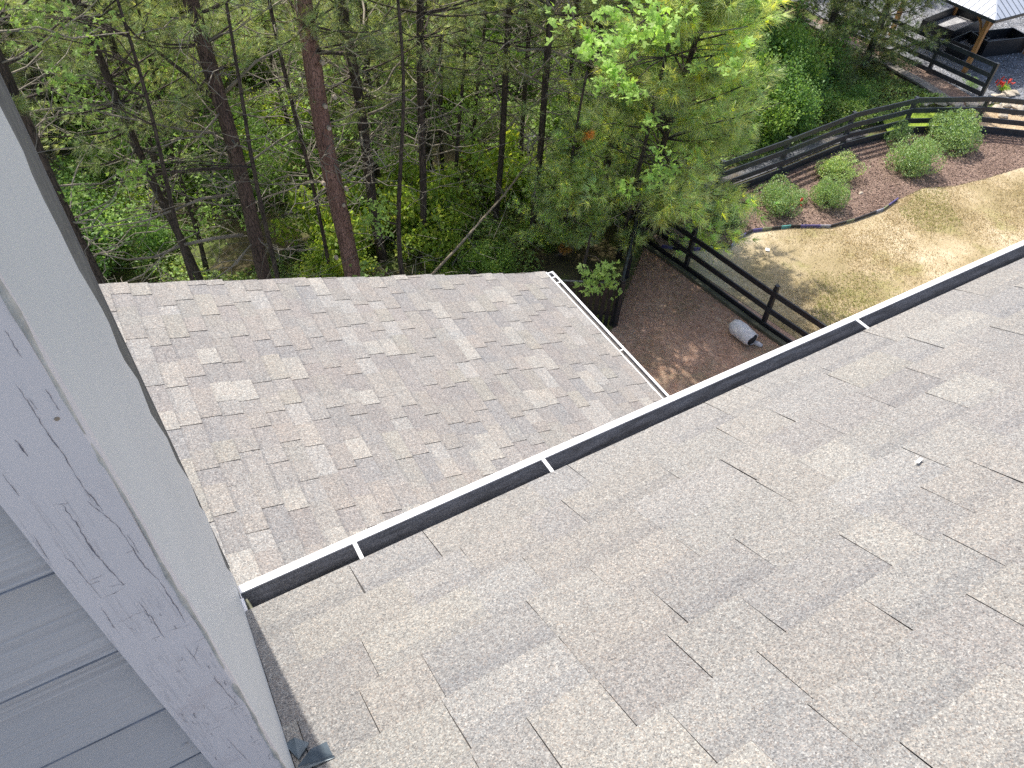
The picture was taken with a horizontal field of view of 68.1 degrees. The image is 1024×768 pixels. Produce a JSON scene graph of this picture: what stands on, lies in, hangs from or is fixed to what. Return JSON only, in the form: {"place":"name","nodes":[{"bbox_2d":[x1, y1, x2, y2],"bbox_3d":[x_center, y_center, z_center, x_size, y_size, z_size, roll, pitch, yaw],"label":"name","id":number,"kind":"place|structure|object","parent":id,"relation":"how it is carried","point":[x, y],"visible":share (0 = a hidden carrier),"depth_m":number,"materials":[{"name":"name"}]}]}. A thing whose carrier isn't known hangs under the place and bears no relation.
{"place":"outdoors","nodes":[
{"label":"outdoors","id":0,"kind":"place"},
{"bbox_2d":[0,0,1018,336],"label":"ground","id":1,"kind":"structure","parent":0,"point":[566,262],"depth_m":19.64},
{"bbox_2d":[0,2,121,170],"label":"pine tree","id":2,"kind":"object","parent":1,"relation":"on","point":[19,66],"visible":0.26,"depth_m":18.11,"materials":[{"name":"green plant"}]},
{"bbox_2d":[0,0,124,156],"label":"bushy pine","id":3,"kind":"object","parent":1,"relation":"on","point":[33,75],"visible":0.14,"depth_m":21.23,"materials":[{"name":"green plant"}]},
{"bbox_2d":[28,76,119,148],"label":"woodland bush","id":4,"kind":"object","parent":1,"relation":"on","point":[77,127],"visible":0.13,"depth_m":22.19,"materials":[{"name":"green plant"}]},
{"bbox_2d":[0,0,194,280],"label":"maple tree","id":5,"kind":"object","parent":1,"relation":"on","point":[51,8],"visible":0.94,"depth_m":10.76,"materials":[{"name":"plant"}]},
{"bbox_2d":[0,0,222,279],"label":"pine tree","id":6,"kind":"object","parent":1,"relation":"on","point":[132,137],"visible":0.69,"depth_m":13.69,"materials":[{"name":"green plant"}]},
{"bbox_2d":[50,155,176,282],"bbox_3d":[-9.883,-3.480,17.482,3.040,2.680,3.550,19,49,14],"label":"woodland bush","id":7,"kind":"object","parent":1,"relation":"on","point":[88,207],"visible":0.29,"depth_m":17.67,"materials":[{"name":"green plant"}]},
{"bbox_2d":[50,134,176,213],"bbox_3d":[-10.808,-5.708,20.414,3.234,1.577,3.280,-6,48,-9],"label":"woodland bush","id":8,"kind":"object","parent":1,"relation":"on","point":[103,176],"visible":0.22,"depth_m":20.15,"materials":[{"name":"green plant"}]},
{"bbox_2d":[0,0,231,283],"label":"pine tree","id":9,"kind":"object","parent":1,"relation":"on","point":[19,99],"visible":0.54,"depth_m":11.35,"materials":[{"name":"green plant"}]},
{"bbox_2d":[76,167,158,221],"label":"woodland bush","id":10,"kind":"object","parent":1,"relation":"on","point":[119,194],"visible":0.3,"depth_m":19.75,"materials":[{"name":"green plant"}]},
{"bbox_2d":[1,0,243,278],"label":"pine tree","id":11,"kind":"object","parent":1,"relation":"on","point":[112,44],"visible":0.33,"depth_m":14.43,"materials":[{"name":"green plant"}]},
{"bbox_2d":[37,0,258,277],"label":"maple tree","id":12,"kind":"object","parent":1,"relation":"on","point":[193,217],"visible":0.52,"depth_m":15.65,"materials":[{"name":"green plant"}]},
{"bbox_2d":[54,0,250,151],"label":"pine tree","id":13,"kind":"object","parent":1,"relation":"on","point":[179,3],"visible":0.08,"depth_m":18.62,"materials":[{"name":"green plant"}]},
{"bbox_2d":[113,210,195,271],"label":"woodland bush","id":14,"kind":"object","parent":1,"relation":"on","point":[161,230],"visible":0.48,"depth_m":18.62,"materials":[{"name":"green plant"}]},
{"bbox_2d":[105,93,209,192],"bbox_3d":[-9.769,-6.852,20.716,2.682,2.850,2.297,-31,56,-28],"label":"woodland bush","id":15,"kind":"object","parent":1,"relation":"on","point":[142,145],"visible":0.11,"depth_m":20.59,"materials":[{"name":"green plant"}]},
{"bbox_2d":[57,0,279,278],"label":"maple tree","id":16,"kind":"object","parent":1,"relation":"on","point":[226,166],"visible":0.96,"depth_m":13.03,"materials":[{"name":"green plant"}]},
{"bbox_2d":[37,0,344,279],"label":"pine tree","id":17,"kind":"object","parent":1,"relation":"on","point":[203,47],"visible":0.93,"depth_m":13.52,"materials":[{"name":"brown plant"}]},
{"bbox_2d":[126,54,260,186],"bbox_3d":[-8.675,-7.794,20.912,3.523,4.014,3.016,4,47,0],"label":"woodland bush","id":18,"kind":"object","parent":1,"relation":"on","point":[198,106],"visible":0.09,"depth_m":20.71,"materials":[{"name":"green plant"}]},
{"bbox_2d":[117,0,285,208],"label":"pine tree","id":19,"kind":"object","parent":1,"relation":"on","point":[134,76],"visible":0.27,"depth_m":17.23,"materials":[{"name":"green plant"}]},
{"bbox_2d":[165,122,259,191],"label":"woodland bush","id":20,"kind":"object","parent":1,"relation":"on","point":[202,152],"visible":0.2,"depth_m":20.96,"materials":[{"name":"green plant"}]},
{"bbox_2d":[190,146,292,217],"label":"woodland bush","id":21,"kind":"object","parent":1,"relation":"on","point":[262,171],"visible":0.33,"depth_m":20.41,"materials":[{"name":"green plant"}]},
{"bbox_2d":[204,0,334,132],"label":"pine tree","id":22,"kind":"object","parent":1,"relation":"on","point":[267,23],"visible":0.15,"depth_m":20.81,"materials":[{"name":"green plant"}]},
{"bbox_2d":[246,80,308,136],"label":"woodland bush","id":23,"kind":"object","parent":1,"relation":"on","point":[271,114],"visible":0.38,"depth_m":23.07,"materials":[{"name":"green plant"}]},
{"bbox_2d":[177,0,403,271],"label":"pine tree","id":24,"kind":"object","parent":1,"relation":"on","point":[294,112],"visible":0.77,"depth_m":14.57,"materials":[{"name":"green plant"}]},
{"bbox_2d":[209,3,415,235],"bbox_3d":[-4.388,-6.370,17.167,5.428,8.546,2.261,-28,55,-26],"label":"maple tree","id":25,"kind":"object","parent":1,"relation":"on","point":[349,131],"visible":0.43,"depth_m":17.22,"materials":[{"name":"green plant"}]},
{"bbox_2d":[244,112,386,197],"bbox_3d":[-5.570,-6.676,21.049,3.541,2.248,3.492,-21,52,-21],"label":"woodland bush","id":26,"kind":"object","parent":1,"relation":"on","point":[309,135],"visible":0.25,"depth_m":20.77,"materials":[{"name":"green plant"}]},
{"bbox_2d":[215,0,433,276],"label":"pine tree","id":27,"kind":"object","parent":1,"relation":"on","point":[313,62],"visible":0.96,"depth_m":14.33,"materials":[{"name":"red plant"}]},
{"bbox_2d":[36,25,623,282],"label":"bare twigs","id":28,"kind":"object","parent":1,"relation":"on","point":[148,193],"visible":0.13,"depth_m":19.25,"materials":[{"name":"brown plant"}]},
{"bbox_2d":[268,166,393,265],"bbox_3d":[-4.464,-4.213,18.976,3.141,1.739,2.951,29,52,22],"label":"woodland bush","id":29,"kind":"object","parent":1,"relation":"on","point":[330,236],"visible":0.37,"depth_m":18.77,"materials":[{"name":"green plant"}]},
{"bbox_2d":[289,238,383,277],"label":"woodland bush","id":30,"kind":"object","parent":1,"relation":"on","point":[337,271],"visible":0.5,"depth_m":17.95,"materials":[{"name":"green plant"}]},
{"bbox_2d":[210,0,469,262],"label":"pine tree","id":31,"kind":"object","parent":1,"relation":"on","point":[363,129],"visible":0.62,"depth_m":15.49,"materials":[{"name":"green plant"}]},
{"bbox_2d":[273,0,450,196],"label":"pine tree","id":32,"kind":"object","parent":1,"relation":"on","point":[345,88],"visible":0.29,"depth_m":18.58,"materials":[{"name":"green plant"}]},
{"bbox_2d":[349,0,404,276],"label":"maple tree","id":33,"kind":"object","parent":1,"relation":"on","point":[397,211],"visible":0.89,"depth_m":15.12,"materials":[{"name":"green plant"}]},
{"bbox_2d":[356,0,483,171],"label":"pine tree","id":34,"kind":"object","parent":1,"relation":"on","point":[428,147],"visible":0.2,"depth_m":19.48,"materials":[{"name":"green plant"}]},
{"bbox_2d":[363,142,482,245],"bbox_3d":[-2.290,-4.715,19.204,3.001,2.283,2.820,28,52,21],"label":"woodland bush","id":35,"kind":"object","parent":1,"relation":"on","point":[408,214],"visible":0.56,"depth_m":18.87,"materials":[{"name":"green plant"}]},
{"bbox_2d":[392,194,473,268],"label":"woodland bush","id":36,"kind":"object","parent":1,"relation":"on","point":[446,244],"visible":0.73,"depth_m":18.62,"materials":[{"name":"green plant"}]},
{"bbox_2d":[401,182,464,241],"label":"woodland bush","id":37,"kind":"object","parent":1,"relation":"on","point":[436,193],"visible":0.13,"depth_m":18.88,"materials":[{"name":"green plant"}]},
{"bbox_2d":[416,252,462,274],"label":"woodland bush","id":38,"kind":"object","parent":1,"relation":"on","point":[430,264],"visible":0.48,"depth_m":18.65,"materials":[{"name":"green plant"}]},
{"bbox_2d":[336,0,545,257],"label":"pine tree","id":39,"kind":"object","parent":1,"relation":"on","point":[422,51],"visible":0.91,"depth_m":15.34,"materials":[{"name":"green plant"}]},
{"bbox_2d":[368,0,514,174],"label":"pine tree","id":40,"kind":"object","parent":1,"relation":"on","point":[440,100],"visible":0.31,"depth_m":20.10,"materials":[{"name":"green plant"}]},
{"bbox_2d":[452,6,504,62],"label":"woodland bush","id":41,"kind":"object","parent":1,"relation":"on","point":[488,35],"visible":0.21,"depth_m":26.97,"materials":[{"name":"green plant"}]},
{"bbox_2d":[17,0,946,282],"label":"undergrowth","id":42,"kind":"object","parent":1,"relation":"on","point":[529,256],"visible":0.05,"depth_m":20.80,"materials":[{"name":"green plant"}]},
{"bbox_2d":[390,0,585,178],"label":"maple tree","id":43,"kind":"object","parent":1,"relation":"on","point":[477,97],"visible":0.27,"depth_m":20.08,"materials":[{"name":"green plant"}]},
{"bbox_2d":[457,235,520,273],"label":"woodland bush","id":44,"kind":"object","parent":1,"relation":"on","point":[485,263],"visible":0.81,"depth_m":18.60,"materials":[{"name":"green plant"}]},
{"bbox_2d":[453,28,535,96],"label":"woodland bush","id":45,"kind":"object","parent":1,"relation":"on","point":[488,55],"visible":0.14,"depth_m":25.69,"materials":[{"name":"green plant"}]},
{"bbox_2d":[449,121,549,206],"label":"woodland bush","id":46,"kind":"object","parent":1,"relation":"on","point":[509,150],"visible":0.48,"depth_m":20.40,"materials":[{"name":"green plant"}]},
{"bbox_2d":[441,3,564,219],"bbox_3d":[0.219,-7.604,18.052,4.749,8.193,2.085,-22,52,-21],"label":"maple tree","id":47,"kind":"object","parent":1,"relation":"on","point":[458,134],"visible":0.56,"depth_m":19.29,"materials":[{"name":"green plant"}]},
{"bbox_2d":[431,106,578,274],"bbox_3d":[0.077,-4.932,18.244,5.870,2.417,1.225,-35,58,-30],"label":"dead sapling","id":48,"kind":"object","parent":1,"relation":"on","point":[470,233],"visible":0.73,"depth_m":18.03,"materials":[{"name":"brown wood"}]},
{"bbox_2d":[413,0,619,226],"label":"pine tree","id":49,"kind":"object","parent":1,"relation":"on","point":[505,64],"visible":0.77,"depth_m":16.81,"materials":[{"name":"green plant"}]},
{"bbox_2d":[454,0,590,187],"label":"pine tree","id":50,"kind":"object","parent":1,"relation":"on","point":[524,95],"visible":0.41,"depth_m":18.76,"materials":[{"name":"green plant"}]},
{"bbox_2d":[431,0,627,239],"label":"pine tree","id":51,"kind":"object","parent":1,"relation":"on","point":[536,15],"visible":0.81,"depth_m":16.29,"materials":[{"name":"green plant"}]},
{"bbox_2d":[510,195,585,253],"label":"woodland bush","id":52,"kind":"object","parent":1,"relation":"on","point":[525,226],"visible":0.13,"depth_m":19.57,"materials":[{"name":"green plant"}]},
{"bbox_2d":[534,81,580,135],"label":"woodland bush","id":53,"kind":"object","parent":1,"relation":"on","point":[553,103],"visible":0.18,"depth_m":23.37,"materials":[{"name":"green plant"}]},
{"bbox_2d":[470,191,646,327],"bbox_3d":[1.907,-2.585,17.883,5.561,1.396,2.326,-30,56,-27],"label":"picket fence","id":54,"kind":"object","parent":1,"relation":"on","point":[614,313],"visible":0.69,"depth_m":17.27,"materials":[{"name":"black paint"}]},
{"bbox_2d":[502,0,635,124],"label":"pine tree","id":55,"kind":"object","parent":1,"relation":"on","point":[577,31],"visible":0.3,"depth_m":20.38,"materials":[{"name":"green plant"}]},
{"bbox_2d":[504,70,634,256],"bbox_3d":[1.290,-4.904,17.739,3.080,5.306,2.607,29,52,22],"label":"bushy pine","id":56,"kind":"object","parent":1,"relation":"on","point":[576,165],"visible":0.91,"depth_m":17.67,"materials":[{"name":"green plant"}]},
{"bbox_2d":[531,0,639,104],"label":"pine tree","id":57,"kind":"object","parent":1,"relation":"on","point":[590,68],"visible":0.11,"depth_m":22.15,"materials":[{"name":"green plant"}]},
{"bbox_2d":[573,232,622,301],"bbox_3d":[1.910,-2.090,16.830,1.088,2.275,1.745,11,48,7],"label":"maple tree","id":58,"kind":"object","parent":1,"relation":"on","point":[584,272],"visible":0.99,"depth_m":16.26,"materials":[{"name":"green plant"}]},
{"bbox_2d":[542,0,669,128],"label":"bushy pine","id":59,"kind":"object","parent":1,"relation":"on","point":[580,64],"visible":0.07,"depth_m":22.71,"materials":[{"name":"green plant"}]},
{"bbox_2d":[536,0,747,231],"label":"pine tree","id":60,"kind":"object","parent":1,"relation":"on","point":[609,161],"visible":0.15,"depth_m":17.00,"materials":[{"name":"green plant"}]},
{"bbox_2d":[544,0,759,259],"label":"maple tree","id":61,"kind":"object","parent":1,"relation":"on","point":[587,52],"visible":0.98,"depth_m":13.55,"materials":[{"name":"green plant"}]},
{"bbox_2d":[553,0,795,261],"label":"bushy pine","id":62,"kind":"object","parent":1,"relation":"on","point":[717,15],"visible":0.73,"depth_m":16.99,"materials":[{"name":"green plant"}]},
{"bbox_2d":[609,248,797,395],"bbox_3d":[3.541,1.064,15.559,8.750,0.001,11.500,-22,52,-21],"label":"yard pine straw","id":63,"kind":"object","parent":1,"relation":"on","point":[698,371],"depth_m":17.64,"materials":[{"name":"brown plant"}]},
{"bbox_2d":[631,194,826,346],"bbox_3d":[6.821,-0.883,16.706,0.325,1.245,11.926,-29,55,-26],"label":"rail fence","id":64,"kind":"object","parent":63,"relation":"on","point":[756,322],"visible":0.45,"depth_m":18.15,"materials":[{"name":"black paint"}]},
{"bbox_2d":[729,319,762,347],"bbox_3d":[5.377,-1.159,17.461,0.429,0.386,0.859,-25,53,-24],"label":"sack","id":65,"kind":"object","parent":63,"relation":"on","point":[743,332],"visible":1,"depth_m":17.36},
{"bbox_2d":[684,0,788,103],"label":"woodland bush","id":66,"kind":"object","parent":1,"relation":"on","point":[761,52],"visible":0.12,"depth_m":23.18,"materials":[{"name":"green plant"}]},
{"bbox_2d":[706,96,785,157],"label":"woodland bush","id":67,"kind":"object","parent":1,"relation":"on","point":[764,144],"visible":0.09,"depth_m":23.20,"materials":[{"name":"green plant"}]},
{"bbox_2d":[694,0,814,80],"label":"woodland bush","id":68,"kind":"object","parent":1,"relation":"on","point":[773,42],"visible":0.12,"depth_m":25.21,"materials":[{"name":"green plant"}]},
{"bbox_2d":[715,51,810,136],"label":"woodland bush","id":69,"kind":"object","parent":1,"relation":"on","point":[774,121],"visible":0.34,"depth_m":22.71,"materials":[{"name":"green plant"}]},
{"bbox_2d":[742,37,825,141],"bbox_3d":[8.191,-9.002,23.503,3.266,2.609,2.797,-5,48,-8],"label":"woodland bush","id":70,"kind":"object","parent":1,"relation":"on","point":[792,88],"visible":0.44,"depth_m":23.25,"materials":[{"name":"green plant"}]},
{"bbox_2d":[552,95,1023,218],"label":"rail fence","id":71,"kind":"object","parent":1,"relation":"on","point":[844,144],"visible":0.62,"depth_m":23.28,"materials":[{"name":"black paint"}]},
{"bbox_2d":[757,79,824,142],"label":"woodland bush","id":72,"kind":"object","parent":1,"relation":"on","point":[792,106],"visible":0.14,"depth_m":23.60,"materials":[{"name":"green plant"}]},
{"bbox_2d":[749,14,841,94],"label":"woodland bush","id":73,"kind":"object","parent":1,"relation":"on","point":[821,64],"visible":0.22,"depth_m":24.31,"materials":[{"name":"green plant"}]},
{"bbox_2d":[773,57,830,139],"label":"woodland bush","id":74,"kind":"object","parent":1,"relation":"on","point":[818,112],"visible":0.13,"depth_m":23.97,"materials":[{"name":"green plant"}]},
{"bbox_2d":[769,6,843,122],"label":"woodland bush","id":75,"kind":"object","parent":1,"relation":"on","point":[811,63],"visible":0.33,"depth_m":24.82,"materials":[{"name":"green plant"}]},
{"bbox_2d":[787,9,863,114],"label":"woodland bush","id":76,"kind":"object","parent":1,"relation":"on","point":[827,47],"visible":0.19,"depth_m":25.62,"materials":[{"name":"green plant"}]},
{"bbox_2d":[647,132,1023,247],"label":"mulch bed","id":77,"kind":"object","parent":1,"relation":"on","point":[856,195],"visible":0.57,"depth_m":22.57,"materials":[{"name":"brown wood"}]},
{"bbox_2d":[703,190,750,232],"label":"shrub","id":78,"kind":"object","parent":77,"relation":"on","point":[732,218],"visible":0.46,"depth_m":20.34,"materials":[{"name":"green plant"}]},
{"bbox_2d":[754,169,802,217],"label":"shrub","id":79,"kind":"object","parent":77,"relation":"on","point":[770,198],"visible":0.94,"depth_m":20.81,"materials":[{"name":"green plant"}]},
{"bbox_2d":[661,198,898,250],"bbox_3d":[7.605,-4.273,20.646,7.679,0.090,0.581,-13,50,-15],"label":"lawn edging","id":80,"kind":"object","parent":77,"relation":"on","point":[788,226],"visible":0.88,"depth_m":20.67,"materials":[{"name":"black plastic"}]},
{"bbox_2d":[808,169,852,208],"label":"shrub","id":81,"kind":"object","parent":77,"relation":"on","point":[831,190],"visible":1,"depth_m":21.10,"materials":[{"name":"green plant"}]},
{"bbox_2d":[815,148,869,180],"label":"shrub","id":82,"kind":"object","parent":77,"relation":"on","point":[832,165],"visible":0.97,"depth_m":22.27,"materials":[{"name":"green plant"}]},
{"bbox_2d":[884,118,915,145],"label":"shrub","id":83,"kind":"object","parent":77,"relation":"on","point":[896,131],"visible":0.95,"depth_m":23.88,"materials":[{"name":"green plant"}]},
{"bbox_2d":[884,127,947,177],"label":"shrub","id":84,"kind":"object","parent":77,"relation":"on","point":[912,160],"visible":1,"depth_m":22.49,"materials":[{"name":"green plant"}]},
{"bbox_2d":[925,104,986,158],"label":"shrub","id":85,"kind":"object","parent":77,"relation":"on","point":[960,141],"visible":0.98,"depth_m":23.59,"materials":[{"name":"green plant"}]},
{"bbox_2d":[794,0,890,90],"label":"bushy pine","id":86,"kind":"object","parent":1,"relation":"on","point":[834,10],"visible":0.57,"depth_m":25.30,"materials":[{"name":"green plant"}]},
{"bbox_2d":[663,168,1023,338],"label":"lawn","id":87,"kind":"structure","parent":1,"relation":"on","point":[811,261],"depth_m":20.03,"materials":[{"name":"beige plant"}]},
{"bbox_2d":[814,87,882,130],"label":"woodland bush","id":88,"kind":"object","parent":1,"relation":"on","point":[855,102],"visible":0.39,"depth_m":25.14,"materials":[{"name":"green plant"}]},
{"bbox_2d":[829,76,886,124],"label":"woodland bush","id":89,"kind":"object","parent":1,"relation":"on","point":[858,94],"visible":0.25,"depth_m":25.82,"materials":[{"name":"green plant"}]},
{"bbox_2d":[813,0,950,89],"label":"bushy pine","id":90,"kind":"object","parent":1,"relation":"on","point":[874,37],"visible":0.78,"depth_m":26.45,"materials":[{"name":"green plant"}]},
{"bbox_2d":[804,19,965,106],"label":"retaining wall","id":91,"kind":"structure","parent":1,"relation":"on","point":[912,78],"depth_m":27.33,"materials":[{"name":"stone"}]},
{"bbox_2d":[883,106,974,130],"bbox_3d":[14.180,-8.761,25.217,4.356,0.001,1.458,-13,49,-15],"label":"green grass strip","id":92,"kind":"object","parent":1,"relation":"on","point":[919,115],"depth_m":25.33,"materials":[{"name":"green plant"}]},
{"bbox_2d":[0,74,1023,767],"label":"house","id":93,"kind":"structure","parent":0,"point":[502,520],"depth_m":1.73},
{"bbox_2d":[704,129,868,192],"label":"ledge path","id":94,"kind":"structure","parent":0,"point":[742,172],"depth_m":23.16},
{"bbox_2d":[813,19,971,105],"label":"patio soil verge","id":95,"kind":"structure","parent":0,"point":[947,88],"depth_m":27.27,"materials":[{"name":"brown soil"}]},
{"bbox_2d":[837,0,999,95],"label":"rail fence","id":96,"kind":"object","parent":95,"relation":"on","point":[932,61],"visible":0.59,"depth_m":26.82,"materials":[{"name":"black paint"}]},
{"bbox_2d":[793,0,1023,108],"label":"gravel patio","id":97,"kind":"structure","parent":0,"point":[1019,26],"depth_m":28.49,"materials":[{"name":"grey gravel"}]},
{"bbox_2d":[920,7,985,41],"bbox_3d":[17.518,-14.261,30.093,2.600,0.550,1.350,-29,55,-26],"label":"planter box","id":98,"kind":"object","parent":97,"relation":"on","point":[961,22],"visible":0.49,"depth_m":30.16,"materials":[{"name":"wood"}]},
{"bbox_2d":[888,0,1023,72],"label":"gazebo","id":99,"kind":"object","parent":97,"relation":"on","point":[991,12],"visible":0.82,"depth_m":26.47,"materials":[{"name":"wood"}]},
{"bbox_2d":[945,31,989,59],"bbox_3d":[17.355,-12.914,28.875,1.500,0.500,0.800,-29,55,-26],"label":"planter box","id":100,"kind":"object","parent":97,"relation":"on","point":[961,41],"visible":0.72,"depth_m":28.71,"materials":[{"name":"black wood"}]},
{"bbox_2d":[967,27,1023,56],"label":"planter box","id":101,"kind":"object","parent":97,"relation":"on","point":[1004,41],"visible":0.76,"depth_m":28.89,"materials":[{"name":"black wood"}]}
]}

